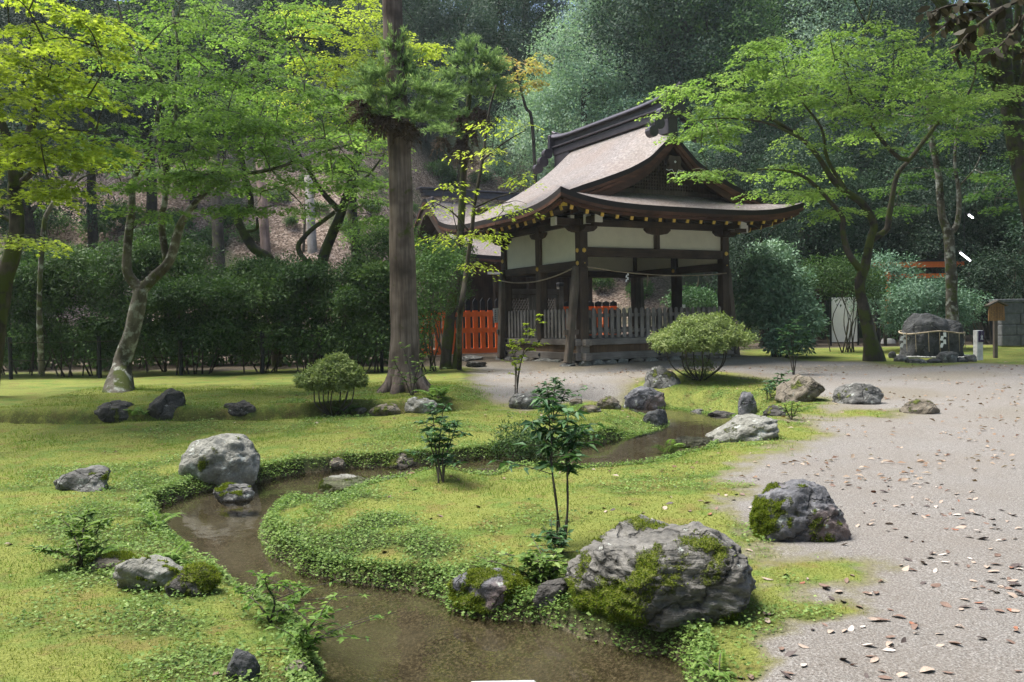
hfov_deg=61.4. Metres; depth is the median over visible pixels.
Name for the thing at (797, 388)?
rock
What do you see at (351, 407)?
fern
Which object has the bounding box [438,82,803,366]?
worship pavilion
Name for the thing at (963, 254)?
tube lamp
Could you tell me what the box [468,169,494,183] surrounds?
undergrowth shrub
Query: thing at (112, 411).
rock
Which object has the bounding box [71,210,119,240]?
undergrowth shrub
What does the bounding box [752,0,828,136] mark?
hill tree
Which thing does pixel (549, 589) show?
rock
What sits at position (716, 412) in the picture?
rock
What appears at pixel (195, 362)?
undergrowth shrub
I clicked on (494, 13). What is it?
hill tree
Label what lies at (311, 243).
bare trunk
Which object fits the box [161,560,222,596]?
rock
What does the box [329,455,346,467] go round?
rock
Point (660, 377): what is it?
boulder
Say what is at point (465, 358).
rock
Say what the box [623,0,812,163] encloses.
hill tree
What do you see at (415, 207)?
undergrowth shrub
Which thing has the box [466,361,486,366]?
rock
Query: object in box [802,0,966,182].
hill tree
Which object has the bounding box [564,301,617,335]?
vermilion fence
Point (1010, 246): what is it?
hill tree
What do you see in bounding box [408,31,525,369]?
cedar tree
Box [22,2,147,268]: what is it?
hill tree
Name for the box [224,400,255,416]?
rock
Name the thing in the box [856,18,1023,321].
tall tree
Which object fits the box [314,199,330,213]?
undergrowth shrub
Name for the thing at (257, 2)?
hill tree
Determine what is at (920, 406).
rock
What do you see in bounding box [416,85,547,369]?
young tree
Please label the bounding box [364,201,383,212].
undergrowth shrub
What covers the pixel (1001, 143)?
hill tree
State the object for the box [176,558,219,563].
fern
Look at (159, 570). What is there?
rock
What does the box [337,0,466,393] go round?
cedar tree
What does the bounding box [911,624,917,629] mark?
fallen leaf
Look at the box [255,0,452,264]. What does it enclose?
maple tree
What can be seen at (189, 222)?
undergrowth shrub
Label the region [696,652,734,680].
fern
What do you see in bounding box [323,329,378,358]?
undergrowth shrub
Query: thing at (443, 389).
fern
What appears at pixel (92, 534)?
plant
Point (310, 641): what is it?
plant
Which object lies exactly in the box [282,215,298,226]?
undergrowth shrub
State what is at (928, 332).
straw rope
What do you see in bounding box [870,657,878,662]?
fallen leaf
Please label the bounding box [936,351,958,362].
edging stone
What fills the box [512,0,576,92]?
hill tree
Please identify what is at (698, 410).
rock
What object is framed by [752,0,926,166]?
hill tree
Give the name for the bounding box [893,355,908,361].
edging stone
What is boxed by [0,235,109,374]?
azalea shrub
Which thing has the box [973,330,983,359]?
marker post
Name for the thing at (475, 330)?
vermilion fence
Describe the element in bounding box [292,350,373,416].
clipped azalea
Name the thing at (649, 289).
undergrowth shrub
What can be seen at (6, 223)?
hill tree
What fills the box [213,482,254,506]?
rock
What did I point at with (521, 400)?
rock
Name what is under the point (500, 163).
hill tree
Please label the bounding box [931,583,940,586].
fallen leaf
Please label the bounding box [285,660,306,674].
rock
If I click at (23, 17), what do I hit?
hill tree
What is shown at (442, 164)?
undergrowth shrub
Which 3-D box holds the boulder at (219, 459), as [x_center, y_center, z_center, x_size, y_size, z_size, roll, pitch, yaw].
[-2.930,1.296,8.681,0.791,0.722,0.642,-1,1,-17]
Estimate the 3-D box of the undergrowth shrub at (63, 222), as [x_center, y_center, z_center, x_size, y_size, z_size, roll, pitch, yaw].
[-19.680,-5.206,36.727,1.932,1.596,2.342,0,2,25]
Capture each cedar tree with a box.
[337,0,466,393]
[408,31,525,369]
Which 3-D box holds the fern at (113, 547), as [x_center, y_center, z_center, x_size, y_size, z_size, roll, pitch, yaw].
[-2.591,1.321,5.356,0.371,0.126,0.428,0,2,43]
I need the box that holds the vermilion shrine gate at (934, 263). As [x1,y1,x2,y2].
[873,259,966,343]
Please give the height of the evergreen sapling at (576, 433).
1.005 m
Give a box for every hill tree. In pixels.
[0,0,119,96]
[0,0,136,175]
[0,56,124,253]
[0,139,54,252]
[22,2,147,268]
[71,0,234,231]
[101,0,227,141]
[145,48,244,208]
[198,2,296,152]
[228,0,350,122]
[285,0,382,120]
[349,0,473,143]
[406,0,528,200]
[429,0,554,175]
[451,0,542,36]
[482,78,578,186]
[487,0,576,146]
[496,11,664,192]
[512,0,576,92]
[514,0,705,141]
[551,0,768,118]
[579,0,807,136]
[602,63,734,158]
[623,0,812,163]
[626,278,630,292]
[676,93,760,282]
[683,123,817,333]
[703,218,818,346]
[709,106,842,236]
[731,0,835,137]
[731,118,880,276]
[744,0,859,135]
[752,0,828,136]
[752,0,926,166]
[761,106,909,339]
[772,0,886,160]
[782,0,940,145]
[791,165,917,298]
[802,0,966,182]
[818,43,926,325]
[826,103,979,339]
[831,0,977,125]
[851,0,936,122]
[879,0,993,149]
[879,164,1007,313]
[880,90,1005,308]
[916,101,1019,338]
[923,39,1021,167]
[942,62,1018,295]
[944,152,1023,302]
[963,0,1023,66]
[963,109,1009,249]
[972,0,1022,61]
[993,179,1019,272]
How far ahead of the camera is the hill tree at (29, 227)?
32.72 m
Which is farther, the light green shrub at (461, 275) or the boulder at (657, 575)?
the light green shrub at (461, 275)
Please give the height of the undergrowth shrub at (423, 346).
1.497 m
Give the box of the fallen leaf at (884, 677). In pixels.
[878,675,891,678]
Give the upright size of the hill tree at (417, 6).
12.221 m
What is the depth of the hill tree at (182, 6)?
43.65 m
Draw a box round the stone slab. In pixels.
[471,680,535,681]
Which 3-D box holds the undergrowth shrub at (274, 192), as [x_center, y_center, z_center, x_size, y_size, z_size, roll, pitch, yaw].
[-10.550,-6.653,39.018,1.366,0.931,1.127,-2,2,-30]
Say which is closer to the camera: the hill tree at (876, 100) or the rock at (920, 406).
the rock at (920, 406)
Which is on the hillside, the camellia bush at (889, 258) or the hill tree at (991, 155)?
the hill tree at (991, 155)
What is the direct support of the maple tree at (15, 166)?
on the ground at (418, 637)
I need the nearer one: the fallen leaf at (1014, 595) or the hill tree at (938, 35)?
the fallen leaf at (1014, 595)
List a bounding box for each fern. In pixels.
[65,544,128,558]
[123,405,148,416]
[128,511,185,526]
[148,542,193,560]
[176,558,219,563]
[333,405,363,413]
[412,385,454,397]
[567,403,592,411]
[649,439,686,453]
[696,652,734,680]
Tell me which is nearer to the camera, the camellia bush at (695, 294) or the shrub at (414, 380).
the shrub at (414, 380)
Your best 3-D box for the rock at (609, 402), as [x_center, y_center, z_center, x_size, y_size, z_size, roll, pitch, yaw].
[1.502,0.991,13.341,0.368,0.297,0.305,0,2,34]
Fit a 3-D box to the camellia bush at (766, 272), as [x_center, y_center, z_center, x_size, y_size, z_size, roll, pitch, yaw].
[7.428,-1.234,24.238,2.936,3.533,2.561,0,2,30]
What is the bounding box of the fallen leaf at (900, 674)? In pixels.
[897,672,907,676]
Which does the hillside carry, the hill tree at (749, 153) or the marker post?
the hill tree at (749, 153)
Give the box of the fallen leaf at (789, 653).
[784,650,796,656]
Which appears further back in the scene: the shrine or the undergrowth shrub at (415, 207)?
the undergrowth shrub at (415, 207)
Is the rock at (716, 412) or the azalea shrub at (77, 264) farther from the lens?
the azalea shrub at (77, 264)
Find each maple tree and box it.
[0,0,156,380]
[22,0,388,392]
[104,0,341,366]
[239,75,415,366]
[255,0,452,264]
[634,0,1023,361]
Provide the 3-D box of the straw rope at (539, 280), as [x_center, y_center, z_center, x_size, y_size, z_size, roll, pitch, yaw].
[0.596,-1.675,22.605,0.031,0.282,3.835,-2,2,-28]
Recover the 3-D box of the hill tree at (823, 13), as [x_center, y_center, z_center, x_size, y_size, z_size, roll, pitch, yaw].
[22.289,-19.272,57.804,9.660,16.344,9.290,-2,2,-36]
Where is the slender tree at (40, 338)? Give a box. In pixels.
[36,133,192,375]
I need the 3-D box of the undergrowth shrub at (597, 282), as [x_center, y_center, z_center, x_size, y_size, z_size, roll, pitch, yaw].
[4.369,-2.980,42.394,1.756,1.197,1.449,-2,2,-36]
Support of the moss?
on the ground at (418, 637)
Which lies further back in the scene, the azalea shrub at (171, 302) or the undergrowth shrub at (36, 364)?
the undergrowth shrub at (36, 364)
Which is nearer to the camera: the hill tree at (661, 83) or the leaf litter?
the leaf litter
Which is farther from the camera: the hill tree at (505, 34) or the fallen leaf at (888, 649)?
the hill tree at (505, 34)
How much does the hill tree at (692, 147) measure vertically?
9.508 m
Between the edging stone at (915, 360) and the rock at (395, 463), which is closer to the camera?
the rock at (395, 463)
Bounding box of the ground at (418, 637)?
[0,335,1023,681]
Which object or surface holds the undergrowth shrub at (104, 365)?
on the ground at (418, 637)
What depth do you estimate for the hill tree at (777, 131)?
41.18 m
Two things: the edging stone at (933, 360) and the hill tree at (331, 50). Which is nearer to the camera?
the edging stone at (933, 360)
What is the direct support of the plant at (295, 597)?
on the ground at (418, 637)
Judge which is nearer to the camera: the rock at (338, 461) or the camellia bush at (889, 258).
the rock at (338, 461)
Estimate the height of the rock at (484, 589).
0.270 m
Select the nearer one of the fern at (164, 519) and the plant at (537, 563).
the plant at (537, 563)
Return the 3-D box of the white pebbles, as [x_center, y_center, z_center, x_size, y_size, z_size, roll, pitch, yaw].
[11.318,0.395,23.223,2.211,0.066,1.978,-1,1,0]
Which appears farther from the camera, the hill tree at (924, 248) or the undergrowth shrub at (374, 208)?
the undergrowth shrub at (374, 208)
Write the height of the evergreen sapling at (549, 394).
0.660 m
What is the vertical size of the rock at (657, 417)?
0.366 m
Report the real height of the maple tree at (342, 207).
7.402 m
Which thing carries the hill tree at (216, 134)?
on the hillside
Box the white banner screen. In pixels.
[829,294,858,345]
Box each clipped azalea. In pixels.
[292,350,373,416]
[646,310,761,380]
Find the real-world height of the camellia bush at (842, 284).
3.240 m
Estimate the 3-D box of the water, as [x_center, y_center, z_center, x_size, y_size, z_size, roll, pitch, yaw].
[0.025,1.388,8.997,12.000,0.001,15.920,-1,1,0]
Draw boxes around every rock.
[53,465,110,491]
[89,550,139,570]
[94,400,133,421]
[113,554,182,589]
[146,388,185,420]
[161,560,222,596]
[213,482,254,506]
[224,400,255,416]
[225,648,259,681]
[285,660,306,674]
[318,474,369,493]
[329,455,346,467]
[349,406,366,414]
[369,402,400,415]
[387,450,416,469]
[404,397,437,413]
[447,566,531,614]
[462,355,483,361]
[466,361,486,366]
[509,391,540,408]
[533,578,569,607]
[569,398,582,405]
[578,405,600,412]
[596,396,620,408]
[624,386,665,407]
[642,409,667,425]
[674,436,711,448]
[692,409,703,411]
[705,414,778,442]
[708,410,735,414]
[738,391,756,414]
[762,404,786,415]
[775,374,824,402]
[832,382,883,404]
[899,398,939,413]
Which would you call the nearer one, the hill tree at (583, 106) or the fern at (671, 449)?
the fern at (671, 449)
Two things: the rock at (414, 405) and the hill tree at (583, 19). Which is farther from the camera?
the hill tree at (583, 19)
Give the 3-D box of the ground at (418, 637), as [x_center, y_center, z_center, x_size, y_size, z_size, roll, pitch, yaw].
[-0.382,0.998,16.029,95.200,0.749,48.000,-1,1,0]
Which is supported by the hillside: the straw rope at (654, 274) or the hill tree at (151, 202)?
the hill tree at (151, 202)
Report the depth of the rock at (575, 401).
13.61 m
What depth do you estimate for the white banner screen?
29.99 m
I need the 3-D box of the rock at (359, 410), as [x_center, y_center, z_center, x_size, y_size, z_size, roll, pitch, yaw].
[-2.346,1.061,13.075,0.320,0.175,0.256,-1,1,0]
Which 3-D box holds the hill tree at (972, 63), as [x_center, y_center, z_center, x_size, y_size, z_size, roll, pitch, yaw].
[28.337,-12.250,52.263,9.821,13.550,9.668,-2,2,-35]
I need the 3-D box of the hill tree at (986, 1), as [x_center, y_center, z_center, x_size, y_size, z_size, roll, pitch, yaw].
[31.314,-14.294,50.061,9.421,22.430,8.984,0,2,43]
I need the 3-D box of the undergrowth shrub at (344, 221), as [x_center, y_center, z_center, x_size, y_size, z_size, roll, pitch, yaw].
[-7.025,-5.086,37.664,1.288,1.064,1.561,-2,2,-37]
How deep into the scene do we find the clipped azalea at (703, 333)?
15.98 m
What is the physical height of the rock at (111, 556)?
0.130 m
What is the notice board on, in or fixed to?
on the ground at (418, 637)
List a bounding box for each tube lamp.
[958,205,970,260]
[967,143,973,218]
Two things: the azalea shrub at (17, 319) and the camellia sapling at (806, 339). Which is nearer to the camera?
the camellia sapling at (806, 339)
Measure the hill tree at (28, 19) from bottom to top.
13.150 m
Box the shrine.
[413,186,592,348]
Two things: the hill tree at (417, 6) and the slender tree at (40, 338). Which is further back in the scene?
the hill tree at (417, 6)
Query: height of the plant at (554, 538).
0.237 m
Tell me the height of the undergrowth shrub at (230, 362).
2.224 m
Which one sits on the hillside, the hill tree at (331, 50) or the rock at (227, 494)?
the hill tree at (331, 50)
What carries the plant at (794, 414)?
on the ground at (418, 637)
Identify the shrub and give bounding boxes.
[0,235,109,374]
[3,317,95,370]
[5,327,57,368]
[9,240,164,376]
[33,205,79,235]
[58,351,107,366]
[68,313,170,370]
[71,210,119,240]
[79,218,228,372]
[79,314,144,367]
[98,197,145,230]
[128,268,270,374]
[143,345,200,364]
[154,207,196,234]
[162,345,236,367]
[180,223,231,248]
[195,253,316,372]
[199,314,258,365]
[208,200,245,228]
[219,338,292,365]
[229,219,270,242]
[249,320,328,366]
[255,249,374,371]
[267,189,292,202]
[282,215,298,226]
[296,172,315,182]
[312,229,420,371]
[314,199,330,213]
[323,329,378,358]
[326,314,424,364]
[338,213,444,295]
[342,217,360,232]
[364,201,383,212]
[381,233,472,372]
[388,328,437,358]
[389,342,449,394]
[413,201,419,213]
[423,156,451,175]
[429,234,478,348]
[435,165,457,186]
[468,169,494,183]
[486,412,563,464]
[592,278,617,290]
[622,277,654,299]
[678,352,724,380]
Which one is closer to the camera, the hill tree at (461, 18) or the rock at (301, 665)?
the rock at (301, 665)
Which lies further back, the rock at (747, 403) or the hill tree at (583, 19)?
the hill tree at (583, 19)
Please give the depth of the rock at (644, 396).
15.38 m
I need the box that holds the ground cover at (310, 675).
[0,383,882,681]
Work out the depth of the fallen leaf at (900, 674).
3.46 m
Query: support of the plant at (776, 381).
on the ground at (418, 637)
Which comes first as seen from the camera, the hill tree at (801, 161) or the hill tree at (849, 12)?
the hill tree at (801, 161)
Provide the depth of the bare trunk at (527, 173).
51.25 m
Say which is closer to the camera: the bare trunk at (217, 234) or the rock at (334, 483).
the rock at (334, 483)
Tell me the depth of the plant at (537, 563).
4.85 m
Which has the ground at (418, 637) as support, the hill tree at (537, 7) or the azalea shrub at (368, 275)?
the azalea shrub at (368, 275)
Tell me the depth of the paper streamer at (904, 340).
23.12 m
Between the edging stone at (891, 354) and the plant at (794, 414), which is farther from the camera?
the edging stone at (891, 354)
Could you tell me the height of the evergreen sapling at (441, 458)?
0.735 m
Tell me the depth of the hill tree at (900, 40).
54.08 m
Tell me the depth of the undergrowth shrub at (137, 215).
36.86 m
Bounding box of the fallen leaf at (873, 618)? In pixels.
[868,617,882,620]
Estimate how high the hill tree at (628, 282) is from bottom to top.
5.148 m
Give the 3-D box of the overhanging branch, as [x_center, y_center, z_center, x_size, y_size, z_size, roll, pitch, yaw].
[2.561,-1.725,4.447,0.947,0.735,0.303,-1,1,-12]
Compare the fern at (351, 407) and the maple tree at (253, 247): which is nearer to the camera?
the fern at (351, 407)
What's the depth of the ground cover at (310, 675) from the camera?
5.66 m
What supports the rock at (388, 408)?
on the ground at (418, 637)
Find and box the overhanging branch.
[915,0,1023,68]
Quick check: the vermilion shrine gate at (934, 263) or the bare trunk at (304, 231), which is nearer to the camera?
the vermilion shrine gate at (934, 263)
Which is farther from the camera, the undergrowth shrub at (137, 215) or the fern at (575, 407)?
the undergrowth shrub at (137, 215)
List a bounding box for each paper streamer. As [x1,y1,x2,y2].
[900,333,905,346]
[940,332,945,347]
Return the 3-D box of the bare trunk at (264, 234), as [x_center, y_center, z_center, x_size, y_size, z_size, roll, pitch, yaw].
[-10.135,-5.303,35.152,0.526,4.175,0.406,-1,1,0]
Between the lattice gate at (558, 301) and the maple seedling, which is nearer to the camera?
the maple seedling
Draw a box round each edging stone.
[888,351,896,357]
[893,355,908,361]
[909,358,926,362]
[926,358,941,362]
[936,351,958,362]
[957,357,967,361]
[964,354,976,361]
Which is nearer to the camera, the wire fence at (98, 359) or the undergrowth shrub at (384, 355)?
the wire fence at (98, 359)
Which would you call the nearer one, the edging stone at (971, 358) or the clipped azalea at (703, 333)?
the clipped azalea at (703, 333)
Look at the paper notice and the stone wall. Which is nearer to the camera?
the paper notice
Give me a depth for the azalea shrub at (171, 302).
20.54 m
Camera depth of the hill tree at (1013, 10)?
50.14 m
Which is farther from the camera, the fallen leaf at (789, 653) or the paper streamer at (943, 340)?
the paper streamer at (943, 340)
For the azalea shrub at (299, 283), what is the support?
on the ground at (418, 637)
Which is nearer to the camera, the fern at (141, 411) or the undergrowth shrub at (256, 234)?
the fern at (141, 411)
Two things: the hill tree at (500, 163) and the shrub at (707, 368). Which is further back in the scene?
the hill tree at (500, 163)
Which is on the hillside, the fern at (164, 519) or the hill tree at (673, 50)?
the hill tree at (673, 50)
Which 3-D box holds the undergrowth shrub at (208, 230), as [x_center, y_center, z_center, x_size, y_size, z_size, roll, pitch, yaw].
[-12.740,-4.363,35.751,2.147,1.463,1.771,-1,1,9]
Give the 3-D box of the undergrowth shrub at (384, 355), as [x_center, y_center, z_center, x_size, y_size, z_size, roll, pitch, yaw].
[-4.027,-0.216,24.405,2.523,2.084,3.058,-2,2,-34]
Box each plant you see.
[24,508,117,569]
[220,570,371,622]
[254,592,395,656]
[470,538,567,583]
[523,517,577,554]
[756,383,777,399]
[762,370,792,390]
[774,400,820,419]
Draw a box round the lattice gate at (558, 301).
[498,283,563,336]
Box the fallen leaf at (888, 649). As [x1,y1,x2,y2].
[883,648,895,650]
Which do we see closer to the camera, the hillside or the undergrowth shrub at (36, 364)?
the undergrowth shrub at (36, 364)
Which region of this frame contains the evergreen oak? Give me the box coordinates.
[931,0,1023,225]
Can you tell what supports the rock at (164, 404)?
on the ground at (418, 637)
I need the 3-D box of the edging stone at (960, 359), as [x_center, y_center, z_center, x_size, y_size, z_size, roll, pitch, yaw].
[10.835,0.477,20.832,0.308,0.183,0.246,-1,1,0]
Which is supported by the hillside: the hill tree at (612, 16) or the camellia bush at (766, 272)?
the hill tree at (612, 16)
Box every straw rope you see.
[502,268,571,282]
[587,266,726,275]
[898,330,965,350]
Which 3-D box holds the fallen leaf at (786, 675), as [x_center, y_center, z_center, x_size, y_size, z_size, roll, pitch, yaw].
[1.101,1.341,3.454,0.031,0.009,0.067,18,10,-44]
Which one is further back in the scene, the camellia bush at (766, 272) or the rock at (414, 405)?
the camellia bush at (766, 272)
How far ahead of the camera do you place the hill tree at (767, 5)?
56.66 m
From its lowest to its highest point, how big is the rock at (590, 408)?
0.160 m
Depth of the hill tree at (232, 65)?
42.92 m
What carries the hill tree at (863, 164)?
on the hillside
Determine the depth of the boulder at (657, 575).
4.17 m
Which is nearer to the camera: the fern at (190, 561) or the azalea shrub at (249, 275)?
the fern at (190, 561)
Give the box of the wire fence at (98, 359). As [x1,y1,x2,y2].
[8,330,383,379]
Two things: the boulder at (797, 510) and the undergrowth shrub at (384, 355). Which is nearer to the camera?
the boulder at (797, 510)
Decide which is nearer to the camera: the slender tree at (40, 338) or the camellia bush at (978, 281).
the slender tree at (40, 338)
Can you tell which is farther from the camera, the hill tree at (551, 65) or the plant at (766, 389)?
the hill tree at (551, 65)
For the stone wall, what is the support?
on the ground at (418, 637)
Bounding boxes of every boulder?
[178,433,260,486]
[564,514,756,631]
[643,366,680,388]
[748,479,851,541]
[899,313,964,357]
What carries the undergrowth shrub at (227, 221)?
on the hillside
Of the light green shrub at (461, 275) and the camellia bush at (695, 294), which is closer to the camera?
the light green shrub at (461, 275)
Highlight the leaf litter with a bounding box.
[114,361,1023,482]
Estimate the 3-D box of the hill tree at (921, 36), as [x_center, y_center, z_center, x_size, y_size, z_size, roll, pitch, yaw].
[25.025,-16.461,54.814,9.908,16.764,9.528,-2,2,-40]
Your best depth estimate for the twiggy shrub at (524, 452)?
10.09 m
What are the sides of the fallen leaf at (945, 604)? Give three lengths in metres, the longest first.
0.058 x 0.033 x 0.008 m
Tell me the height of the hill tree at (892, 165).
10.388 m
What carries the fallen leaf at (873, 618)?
on the ground at (418, 637)
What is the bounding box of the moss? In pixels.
[0,375,898,681]
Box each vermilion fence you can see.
[418,298,497,355]
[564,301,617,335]
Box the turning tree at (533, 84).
[483,48,555,183]
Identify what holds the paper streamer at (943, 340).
hanging from the straw rope at (928, 332)
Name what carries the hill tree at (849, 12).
on the hillside
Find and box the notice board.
[985,300,1008,357]
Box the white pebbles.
[888,354,968,357]
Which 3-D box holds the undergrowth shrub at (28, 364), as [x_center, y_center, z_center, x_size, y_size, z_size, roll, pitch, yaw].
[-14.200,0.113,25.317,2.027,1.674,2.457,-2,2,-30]
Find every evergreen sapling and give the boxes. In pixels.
[403,402,472,482]
[487,396,605,545]
[530,377,587,420]
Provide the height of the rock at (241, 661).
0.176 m
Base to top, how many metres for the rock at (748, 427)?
0.382 m
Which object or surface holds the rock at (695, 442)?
on the ground at (418, 637)
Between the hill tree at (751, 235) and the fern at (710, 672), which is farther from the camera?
the hill tree at (751, 235)
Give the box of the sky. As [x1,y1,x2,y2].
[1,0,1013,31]
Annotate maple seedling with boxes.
[503,313,549,393]
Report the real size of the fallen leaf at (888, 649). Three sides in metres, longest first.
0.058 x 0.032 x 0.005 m
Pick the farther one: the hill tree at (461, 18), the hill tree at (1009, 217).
the hill tree at (461, 18)
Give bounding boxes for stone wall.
[989,299,1023,345]
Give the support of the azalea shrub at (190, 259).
on the ground at (418, 637)
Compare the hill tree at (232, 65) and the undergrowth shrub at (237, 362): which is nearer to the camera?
the undergrowth shrub at (237, 362)
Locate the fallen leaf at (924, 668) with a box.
[920,666,934,671]
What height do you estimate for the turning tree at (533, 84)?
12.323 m
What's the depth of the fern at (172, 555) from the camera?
5.35 m
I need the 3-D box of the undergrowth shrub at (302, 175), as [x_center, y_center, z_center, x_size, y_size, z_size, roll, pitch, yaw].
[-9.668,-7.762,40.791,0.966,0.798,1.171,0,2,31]
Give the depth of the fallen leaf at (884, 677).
3.44 m
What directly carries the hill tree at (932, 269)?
on the hillside
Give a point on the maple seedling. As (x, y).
(514, 362)
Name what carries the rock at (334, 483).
on the ground at (418, 637)
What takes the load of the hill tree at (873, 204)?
on the hillside
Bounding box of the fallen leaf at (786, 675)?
[780,670,791,679]
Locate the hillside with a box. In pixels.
[0,0,1021,360]
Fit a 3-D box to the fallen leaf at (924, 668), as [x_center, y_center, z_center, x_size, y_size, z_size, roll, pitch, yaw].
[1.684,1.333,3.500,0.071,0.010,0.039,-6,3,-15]
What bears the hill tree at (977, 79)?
on the hillside
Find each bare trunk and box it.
[210,149,225,274]
[256,159,270,252]
[302,199,305,251]
[304,175,316,253]
[524,136,530,187]
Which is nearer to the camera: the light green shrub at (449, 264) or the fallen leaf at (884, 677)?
the fallen leaf at (884, 677)
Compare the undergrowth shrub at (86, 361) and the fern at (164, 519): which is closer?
the fern at (164, 519)
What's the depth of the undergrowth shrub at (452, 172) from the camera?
49.67 m
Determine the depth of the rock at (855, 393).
13.11 m
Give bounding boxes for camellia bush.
[658,282,745,324]
[731,236,831,357]
[794,248,891,352]
[847,249,929,345]
[874,273,992,339]
[927,236,1023,343]
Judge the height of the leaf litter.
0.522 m
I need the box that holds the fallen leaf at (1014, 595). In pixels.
[1007,592,1016,597]
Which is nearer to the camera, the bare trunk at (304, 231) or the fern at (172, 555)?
the fern at (172, 555)
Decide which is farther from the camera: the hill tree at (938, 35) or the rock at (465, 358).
the hill tree at (938, 35)
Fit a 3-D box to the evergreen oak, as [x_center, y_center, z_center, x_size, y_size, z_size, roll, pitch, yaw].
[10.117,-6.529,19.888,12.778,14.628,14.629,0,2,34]
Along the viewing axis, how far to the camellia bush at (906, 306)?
25.85 m
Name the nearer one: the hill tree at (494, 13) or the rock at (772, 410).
the rock at (772, 410)
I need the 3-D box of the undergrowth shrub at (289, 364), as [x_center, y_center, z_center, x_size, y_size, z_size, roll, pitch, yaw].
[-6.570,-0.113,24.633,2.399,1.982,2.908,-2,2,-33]
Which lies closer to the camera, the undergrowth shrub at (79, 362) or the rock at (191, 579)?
the rock at (191, 579)
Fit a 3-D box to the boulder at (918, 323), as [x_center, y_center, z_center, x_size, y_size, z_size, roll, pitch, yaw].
[11.309,0.127,23.211,1.634,1.776,1.226,-1,1,0]
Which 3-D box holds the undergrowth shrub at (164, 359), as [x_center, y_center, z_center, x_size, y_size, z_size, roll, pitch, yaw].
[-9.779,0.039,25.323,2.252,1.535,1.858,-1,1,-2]
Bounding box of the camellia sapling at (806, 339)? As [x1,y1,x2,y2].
[776,316,810,374]
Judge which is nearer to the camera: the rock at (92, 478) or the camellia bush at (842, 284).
the rock at (92, 478)
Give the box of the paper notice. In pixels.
[493,308,497,322]
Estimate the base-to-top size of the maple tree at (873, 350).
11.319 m
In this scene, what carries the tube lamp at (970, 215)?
hanging from the tall tree at (951, 282)
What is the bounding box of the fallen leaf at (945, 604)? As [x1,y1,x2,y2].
[940,601,951,606]
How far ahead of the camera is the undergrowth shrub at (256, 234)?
35.63 m
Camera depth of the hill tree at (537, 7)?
54.48 m
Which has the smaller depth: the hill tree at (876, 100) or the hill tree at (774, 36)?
the hill tree at (876, 100)
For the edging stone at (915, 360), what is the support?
on the ground at (418, 637)
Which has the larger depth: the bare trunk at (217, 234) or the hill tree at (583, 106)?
the hill tree at (583, 106)
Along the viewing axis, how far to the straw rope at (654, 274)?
21.76 m
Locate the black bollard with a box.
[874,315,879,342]
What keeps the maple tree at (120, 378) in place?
on the ground at (418, 637)

